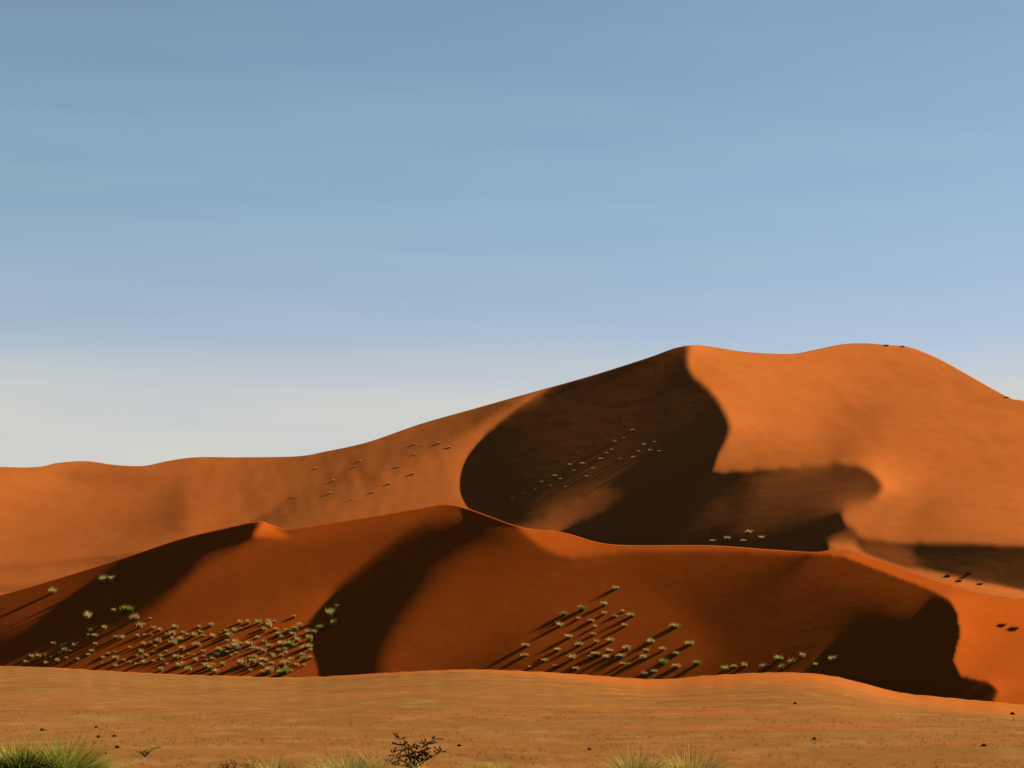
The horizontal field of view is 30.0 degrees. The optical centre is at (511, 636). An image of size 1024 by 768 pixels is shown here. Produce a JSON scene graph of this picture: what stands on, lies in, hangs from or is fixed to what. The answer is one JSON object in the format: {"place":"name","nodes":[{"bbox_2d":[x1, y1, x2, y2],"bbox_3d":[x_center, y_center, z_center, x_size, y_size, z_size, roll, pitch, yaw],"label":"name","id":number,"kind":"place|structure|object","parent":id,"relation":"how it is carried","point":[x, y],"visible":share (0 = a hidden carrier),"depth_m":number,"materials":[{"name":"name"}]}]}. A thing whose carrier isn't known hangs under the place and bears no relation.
{"place":"outdoors","nodes":[
{"label":"outdoors","id":0,"kind":"place"},
{"bbox_2d":[0,343,1023,599],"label":"great dune","id":1,"kind":"structure","parent":0,"point":[908,459],"depth_m":410.58,"materials":[{"name":"orange sand"}]},
{"bbox_2d":[0,504,1023,704],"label":"front dune","id":2,"kind":"structure","parent":0,"point":[441,587],"depth_m":270.80,"materials":[{"name":"orange sand"}]},
{"bbox_2d":[48,586,57,592],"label":"grass clump","id":3,"kind":"object","parent":2,"relation":"on","point":[52,591],"visible":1,"depth_m":322.43,"materials":[{"name":"plant"}]},
{"bbox_2d":[83,612,91,618],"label":"grass clump","id":4,"kind":"object","parent":2,"relation":"on","point":[87,615],"visible":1,"depth_m":303.62,"materials":[{"name":"plant"}]},
{"bbox_2d":[99,574,108,581],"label":"grass clump","id":5,"kind":"object","parent":2,"relation":"on","point":[103,579],"visible":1,"depth_m":321.13,"materials":[{"name":"plant"}]},
{"bbox_2d":[120,604,129,612],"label":"grass clump","id":6,"kind":"object","parent":2,"relation":"on","point":[123,610],"visible":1,"depth_m":299.79,"materials":[{"name":"green plant"}]},
{"bbox_2d":[130,614,139,619],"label":"grass clump","id":7,"kind":"object","parent":2,"relation":"on","point":[135,617],"visible":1,"depth_m":295.12,"materials":[{"name":"plant"}]},
{"bbox_2d":[136,622,142,627],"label":"grass clump","id":8,"kind":"object","parent":2,"relation":"on","point":[139,625],"visible":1,"depth_m":292.03,"materials":[{"name":"plant"}]},
{"bbox_2d":[168,638,177,644],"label":"grass clump","id":9,"kind":"object","parent":2,"relation":"on","point":[172,642],"visible":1,"depth_m":283.70,"materials":[{"name":"plant"}]},
{"bbox_2d":[192,642,200,646],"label":"grass clump","id":10,"kind":"object","parent":2,"relation":"on","point":[196,644],"visible":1,"depth_m":281.68,"materials":[{"name":"plant"}]},
{"bbox_2d":[202,661,212,667],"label":"grass clump","id":11,"kind":"object","parent":2,"relation":"on","point":[207,664],"visible":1,"depth_m":273.43,"materials":[{"name":"plant"}]},
{"bbox_2d":[232,642,239,647],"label":"grass clump","id":12,"kind":"object","parent":2,"relation":"on","point":[235,645],"visible":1,"depth_m":278.87,"materials":[{"name":"plant"}]},
{"bbox_2d":[237,658,245,665],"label":"grass clump","id":13,"kind":"object","parent":2,"relation":"on","point":[242,663],"visible":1,"depth_m":271.40,"materials":[{"name":"plant"}]},
{"bbox_2d":[244,641,252,645],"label":"grass clump","id":14,"kind":"object","parent":2,"relation":"on","point":[249,643],"visible":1,"depth_m":278.92,"materials":[{"name":"plant"}]},
{"bbox_2d":[249,658,256,663],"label":"grass clump","id":15,"kind":"object","parent":2,"relation":"on","point":[253,661],"visible":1,"depth_m":271.65,"materials":[{"name":"plant"}]},
{"bbox_2d":[258,656,268,661],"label":"grass clump","id":16,"kind":"object","parent":2,"relation":"on","point":[262,659],"visible":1,"depth_m":271.19,"materials":[{"name":"plant"}]},
{"bbox_2d":[264,666,274,673],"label":"grass clump","id":17,"kind":"object","parent":2,"relation":"on","point":[269,670],"visible":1,"depth_m":266.29,"materials":[{"name":"plant"}]},
{"bbox_2d":[278,659,286,665],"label":"grass clump","id":18,"kind":"object","parent":2,"relation":"on","point":[283,663],"visible":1,"depth_m":268.21,"materials":[{"name":"plant"}]},
{"bbox_2d":[283,667,289,673],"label":"grass clump","id":19,"kind":"object","parent":2,"relation":"on","point":[285,671],"visible":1,"depth_m":264.81,"materials":[{"name":"green plant"}]},
{"bbox_2d":[285,640,294,645],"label":"grass clump","id":20,"kind":"object","parent":2,"relation":"on","point":[290,643],"visible":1,"depth_m":276.15,"materials":[{"name":"green plant"}]},
{"bbox_2d":[300,643,312,648],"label":"grass clump","id":21,"kind":"object","parent":2,"relation":"on","point":[307,646],"visible":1,"depth_m":273.75,"materials":[{"name":"plant"}]},
{"bbox_2d":[305,634,312,640],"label":"grass clump","id":22,"kind":"object","parent":2,"relation":"on","point":[310,638],"visible":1,"depth_m":276.84,"materials":[{"name":"plant"}]},
{"bbox_2d":[317,625,325,629],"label":"grass clump","id":23,"kind":"object","parent":2,"relation":"on","point":[320,627],"visible":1,"depth_m":280.94,"materials":[{"name":"green plant"}]},
{"bbox_2d":[325,608,333,616],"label":"grass clump","id":24,"kind":"object","parent":2,"relation":"on","point":[329,613],"visible":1,"depth_m":285.01,"materials":[{"name":"beige plant"}]},
{"bbox_2d":[330,619,337,625],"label":"grass clump","id":25,"kind":"object","parent":2,"relation":"on","point":[334,623],"visible":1,"depth_m":281.22,"materials":[{"name":"plant"}]},
{"bbox_2d":[568,653,575,658],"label":"grass clump","id":26,"kind":"object","parent":2,"relation":"on","point":[571,657],"visible":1,"depth_m":248.91,"materials":[{"name":"plant"}]},
{"bbox_2d":[577,604,587,610],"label":"grass clump","id":27,"kind":"object","parent":2,"relation":"on","point":[582,608],"visible":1,"depth_m":263.89,"materials":[{"name":"green plant"}]},
{"bbox_2d":[659,658,668,663],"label":"grass clump","id":28,"kind":"object","parent":2,"relation":"on","point":[663,661],"visible":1,"depth_m":240.21,"materials":[{"name":"green plant"}]},
{"bbox_2d":[669,623,681,627],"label":"grass clump","id":29,"kind":"object","parent":2,"relation":"on","point":[675,625],"visible":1,"depth_m":251.12,"materials":[{"name":"plant"}]},
{"bbox_2d":[671,664,681,667],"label":"grass clump","id":30,"kind":"object","parent":2,"relation":"on","point":[676,666],"visible":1,"depth_m":238.00,"materials":[{"name":"plant"}]},
{"bbox_2d":[685,640,694,644],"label":"grass clump","id":31,"kind":"object","parent":2,"relation":"on","point":[690,642],"visible":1,"depth_m":244.08,"materials":[{"name":"plant"}]},
{"bbox_2d":[693,660,700,664],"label":"grass clump","id":32,"kind":"object","parent":2,"relation":"on","point":[697,662],"visible":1,"depth_m":237.22,"materials":[{"name":"green plant"}]},
{"bbox_2d":[774,654,783,659],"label":"grass clump","id":33,"kind":"object","parent":2,"relation":"on","point":[779,658],"visible":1,"depth_m":230.06,"materials":[{"name":"beige plant"}]},
{"bbox_2d":[787,658,796,663],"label":"grass clump","id":34,"kind":"object","parent":2,"relation":"on","point":[791,661],"visible":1,"depth_m":227.35,"materials":[{"name":"plant"}]},
{"bbox_2d":[828,656,838,660],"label":"grass clump","id":35,"kind":"object","parent":2,"relation":"on","point":[832,658],"visible":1,"depth_m":223.72,"materials":[{"name":"plant"}]},
{"bbox_2d":[0,666,1023,767],"bbox_3d":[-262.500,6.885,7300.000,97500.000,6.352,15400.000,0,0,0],"label":"ground","id":36,"kind":"structure","parent":0,"point":[266,704],"depth_m":114.63,"materials":[{"name":"orange sand"}]},
{"bbox_2d":[0,734,87,767],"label":"grass tuft","id":37,"kind":"object","parent":36,"relation":"on","point":[11,763],"visible":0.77,"depth_m":65.94,"materials":[{"name":"plant"}]},
{"bbox_2d":[1,715,140,767],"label":"grass tuft","id":38,"kind":"object","parent":36,"relation":"on","point":[77,762],"visible":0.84,"depth_m":66.49,"materials":[{"name":"plant"}]},
{"bbox_2d":[137,748,154,756],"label":"shrub","id":39,"kind":"object","parent":36,"relation":"on","point":[145,754],"visible":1,"depth_m":76.45,"materials":[{"name":"brown plant"}]},
{"bbox_2d":[218,758,243,767],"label":"shrub","id":40,"kind":"object","parent":36,"relation":"on","point":[229,764],"visible":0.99,"depth_m":69.38,"materials":[{"name":"brown plant"}]},
{"bbox_2d":[240,760,265,767],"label":"shrub","id":41,"kind":"object","parent":36,"relation":"on","point":[246,765],"visible":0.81,"depth_m":69.40,"materials":[{"name":"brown plant"}]},
{"bbox_2d":[233,752,313,767],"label":"grass tuft","id":42,"kind":"object","parent":36,"relation":"on","point":[278,766],"visible":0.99,"depth_m":68.10,"materials":[{"name":"plant"}]},
{"bbox_2d":[295,736,397,767],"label":"grass tuft","id":43,"kind":"object","parent":36,"relation":"on","point":[359,765],"visible":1,"depth_m":67.90,"materials":[{"name":"plant"}]},
{"bbox_2d":[350,732,403,767],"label":"grass tuft","id":44,"kind":"object","parent":36,"relation":"on","point":[379,758],"visible":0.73,"depth_m":69.36,"materials":[{"name":"plant"}]},
{"bbox_2d":[382,733,445,767],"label":"shrub","id":45,"kind":"object","parent":36,"relation":"on","point":[421,752],"visible":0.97,"depth_m":72.05,"materials":[{"name":"brown plant"}]},
{"bbox_2d":[395,757,457,767],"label":"grass tuft","id":46,"kind":"object","parent":36,"relation":"on","point":[422,765],"visible":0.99,"depth_m":69.27,"materials":[{"name":"plant"}]},
{"bbox_2d":[455,760,493,767],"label":"grass tuft","id":47,"kind":"object","parent":36,"relation":"on","point":[469,766],"visible":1,"depth_m":68.87,"materials":[{"name":"plant"}]},
{"bbox_2d":[483,757,520,767],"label":"grass tuft","id":48,"kind":"object","parent":36,"relation":"on","point":[502,765],"visible":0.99,"depth_m":69.68,"materials":[{"name":"plant"}]},
{"bbox_2d":[0,706,1023,767],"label":"grass stubble","id":49,"kind":"object","parent":36,"relation":"on","point":[528,738],"depth_m":89.14,"materials":[{"name":"beige plant"}]},
{"bbox_2d":[585,734,670,767],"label":"grass tuft","id":50,"kind":"object","parent":36,"relation":"on","point":[637,762],"visible":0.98,"depth_m":70.37,"materials":[{"name":"plant"}]},
{"bbox_2d":[638,739,744,767],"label":"grass tuft","id":51,"kind":"object","parent":36,"relation":"on","point":[695,762],"visible":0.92,"depth_m":70.66,"materials":[{"name":"plant"}]},
{"bbox_2d":[0,0,1023,466],"label":"sky","id":52,"kind":"structure","parent":0,"point":[229,228],"materials":[{"name":"blue"}]}
]}

